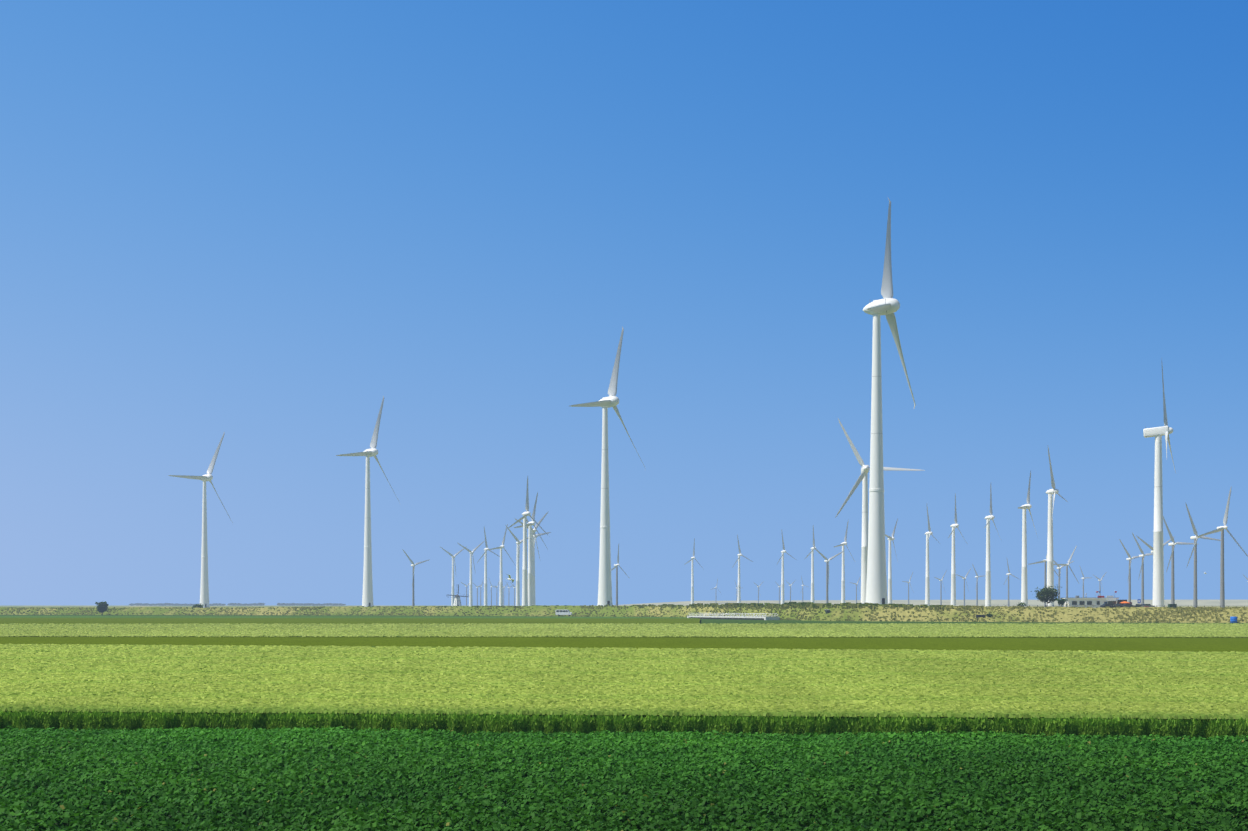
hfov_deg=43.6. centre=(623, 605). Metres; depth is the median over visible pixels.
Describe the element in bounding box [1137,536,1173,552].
turbine
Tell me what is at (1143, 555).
turbine
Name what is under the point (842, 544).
turbine
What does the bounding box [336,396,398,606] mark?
turbine
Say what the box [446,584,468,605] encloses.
windmill goliath
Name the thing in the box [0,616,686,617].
grass field
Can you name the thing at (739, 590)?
turbine
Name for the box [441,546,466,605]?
turbine
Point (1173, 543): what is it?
turbine
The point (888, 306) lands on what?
turbine
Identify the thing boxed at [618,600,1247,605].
dike ground
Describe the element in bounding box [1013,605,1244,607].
fence
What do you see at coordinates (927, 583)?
turbine
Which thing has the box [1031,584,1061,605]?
cafe tree
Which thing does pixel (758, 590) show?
turbine
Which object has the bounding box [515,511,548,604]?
turbine
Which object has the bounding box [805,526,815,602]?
turbine
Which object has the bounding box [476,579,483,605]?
turbine
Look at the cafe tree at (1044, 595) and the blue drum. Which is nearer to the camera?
the blue drum
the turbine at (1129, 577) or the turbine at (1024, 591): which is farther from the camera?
the turbine at (1129, 577)
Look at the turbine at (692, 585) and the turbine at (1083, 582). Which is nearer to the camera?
the turbine at (692, 585)
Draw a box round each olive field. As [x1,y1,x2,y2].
[0,618,699,623]
[0,637,1247,651]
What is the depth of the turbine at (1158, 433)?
489.69 m
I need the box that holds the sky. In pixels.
[0,0,1247,604]
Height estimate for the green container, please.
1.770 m
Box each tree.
[95,601,108,614]
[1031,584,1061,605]
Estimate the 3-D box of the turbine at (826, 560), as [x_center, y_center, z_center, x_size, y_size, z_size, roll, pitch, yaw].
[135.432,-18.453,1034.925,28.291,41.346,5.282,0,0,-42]
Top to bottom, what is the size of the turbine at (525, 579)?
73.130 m
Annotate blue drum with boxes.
[1230,616,1236,622]
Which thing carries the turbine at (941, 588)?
on the terrain ground at (541, 609)
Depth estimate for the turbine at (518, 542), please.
1233.38 m
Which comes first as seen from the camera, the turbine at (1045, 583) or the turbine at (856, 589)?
the turbine at (1045, 583)
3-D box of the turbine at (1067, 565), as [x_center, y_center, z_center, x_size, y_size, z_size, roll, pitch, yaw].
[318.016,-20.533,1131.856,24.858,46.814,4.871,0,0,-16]
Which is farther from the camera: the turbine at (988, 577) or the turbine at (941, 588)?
the turbine at (941, 588)
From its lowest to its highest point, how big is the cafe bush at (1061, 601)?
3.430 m
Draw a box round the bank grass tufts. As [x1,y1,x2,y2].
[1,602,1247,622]
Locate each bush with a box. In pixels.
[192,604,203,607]
[1056,598,1066,605]
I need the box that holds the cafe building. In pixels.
[1060,591,1118,607]
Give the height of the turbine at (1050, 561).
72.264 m
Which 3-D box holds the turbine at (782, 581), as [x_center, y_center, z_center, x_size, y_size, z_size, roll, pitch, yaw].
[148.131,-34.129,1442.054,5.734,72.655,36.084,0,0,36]
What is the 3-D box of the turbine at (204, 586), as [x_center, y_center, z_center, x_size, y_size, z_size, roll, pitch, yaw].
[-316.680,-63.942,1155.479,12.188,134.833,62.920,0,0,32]
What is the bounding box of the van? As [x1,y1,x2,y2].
[555,610,571,615]
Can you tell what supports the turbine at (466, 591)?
on the terrain ground at (541, 609)
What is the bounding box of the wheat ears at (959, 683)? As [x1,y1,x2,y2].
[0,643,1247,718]
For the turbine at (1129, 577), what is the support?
on the terrain ground at (541, 609)
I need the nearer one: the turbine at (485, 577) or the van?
the van
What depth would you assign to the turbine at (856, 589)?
2171.76 m
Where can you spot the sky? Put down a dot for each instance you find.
(262, 224)
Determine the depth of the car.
486.00 m
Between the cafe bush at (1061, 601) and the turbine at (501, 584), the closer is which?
the cafe bush at (1061, 601)
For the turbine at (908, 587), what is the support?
on the terrain ground at (541, 609)
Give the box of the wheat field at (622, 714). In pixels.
[6,647,1245,738]
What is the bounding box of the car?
[1123,604,1136,606]
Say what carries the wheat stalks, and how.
on the wheat field at (622, 714)
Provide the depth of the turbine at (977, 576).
1613.80 m
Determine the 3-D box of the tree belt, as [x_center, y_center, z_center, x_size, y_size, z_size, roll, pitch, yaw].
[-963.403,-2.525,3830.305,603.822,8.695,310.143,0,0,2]
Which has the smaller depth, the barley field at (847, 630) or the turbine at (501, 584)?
the barley field at (847, 630)
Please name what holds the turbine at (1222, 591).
on the terrain ground at (541, 609)
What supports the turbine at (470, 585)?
on the terrain ground at (541, 609)
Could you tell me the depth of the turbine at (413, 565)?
1146.81 m
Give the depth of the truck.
505.75 m
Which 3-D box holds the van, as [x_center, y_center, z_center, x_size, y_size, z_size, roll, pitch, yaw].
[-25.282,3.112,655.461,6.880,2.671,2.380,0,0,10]
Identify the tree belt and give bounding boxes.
[129,603,345,605]
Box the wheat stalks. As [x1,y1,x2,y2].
[0,708,1247,738]
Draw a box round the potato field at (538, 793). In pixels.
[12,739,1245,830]
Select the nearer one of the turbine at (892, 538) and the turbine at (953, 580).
the turbine at (953, 580)
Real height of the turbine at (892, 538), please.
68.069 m
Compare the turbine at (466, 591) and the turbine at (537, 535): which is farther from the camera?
the turbine at (466, 591)
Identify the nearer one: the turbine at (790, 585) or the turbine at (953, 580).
the turbine at (953, 580)
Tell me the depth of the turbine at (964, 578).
1702.56 m
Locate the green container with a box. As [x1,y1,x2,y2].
[1168,604,1176,608]
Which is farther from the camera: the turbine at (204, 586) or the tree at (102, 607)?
the turbine at (204, 586)
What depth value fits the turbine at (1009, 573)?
1472.98 m
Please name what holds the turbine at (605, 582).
on the terrain ground at (541, 609)
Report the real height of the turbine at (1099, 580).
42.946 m
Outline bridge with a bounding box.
[687,613,779,619]
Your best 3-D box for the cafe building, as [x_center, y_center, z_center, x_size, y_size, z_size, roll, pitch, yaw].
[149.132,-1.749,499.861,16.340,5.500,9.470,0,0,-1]
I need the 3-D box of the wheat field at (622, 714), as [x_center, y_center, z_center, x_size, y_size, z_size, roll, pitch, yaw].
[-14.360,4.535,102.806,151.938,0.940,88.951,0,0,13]
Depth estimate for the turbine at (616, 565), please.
1142.39 m
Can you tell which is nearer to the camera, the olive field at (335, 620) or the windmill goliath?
the olive field at (335, 620)
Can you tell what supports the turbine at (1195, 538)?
on the terrain ground at (541, 609)
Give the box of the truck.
[1117,600,1131,607]
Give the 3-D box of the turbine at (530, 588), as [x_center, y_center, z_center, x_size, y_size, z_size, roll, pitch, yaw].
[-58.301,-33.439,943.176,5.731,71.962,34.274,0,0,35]
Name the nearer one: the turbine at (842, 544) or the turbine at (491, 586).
the turbine at (842, 544)
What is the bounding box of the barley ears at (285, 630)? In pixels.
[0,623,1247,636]
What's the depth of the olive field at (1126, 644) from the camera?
188.10 m
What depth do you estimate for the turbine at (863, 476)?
626.99 m
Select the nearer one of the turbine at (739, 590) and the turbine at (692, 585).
the turbine at (739, 590)
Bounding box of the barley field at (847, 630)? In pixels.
[0,624,1247,637]
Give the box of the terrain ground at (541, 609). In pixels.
[0,605,1247,623]
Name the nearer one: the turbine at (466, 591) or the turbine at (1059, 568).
the turbine at (1059, 568)
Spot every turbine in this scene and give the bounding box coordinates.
[168,432,232,607]
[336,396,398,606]
[403,550,428,606]
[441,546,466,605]
[458,541,483,605]
[461,582,468,605]
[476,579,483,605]
[477,527,499,605]
[488,524,515,605]
[489,579,497,605]
[506,526,535,605]
[508,477,547,605]
[514,493,546,605]
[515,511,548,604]
[527,519,550,604]
[570,326,644,605]
[611,544,626,605]
[684,538,701,603]
[733,534,752,602]
[753,581,763,602]
[777,534,795,603]
[786,581,794,601]
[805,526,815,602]
[813,546,843,602]
[834,519,853,602]
[835,419,924,602]
[850,576,860,602]
[863,198,915,603]
[885,519,897,603]
[902,572,912,603]
[925,507,936,605]
[934,570,946,604]
[948,493,967,605]
[956,567,971,605]
[972,564,982,605]
[985,485,999,606]
[1004,560,1018,606]
[1018,471,1037,606]
[1028,555,1059,605]
[1046,448,1067,605]
[1053,560,1073,605]
[1054,546,1078,597]
[1080,567,1089,597]
[1093,573,1105,595]
[1119,539,1138,601]
[1132,533,1152,603]
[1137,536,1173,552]
[1143,366,1175,606]
[1163,516,1193,603]
[1185,502,1220,607]
[1197,486,1247,607]

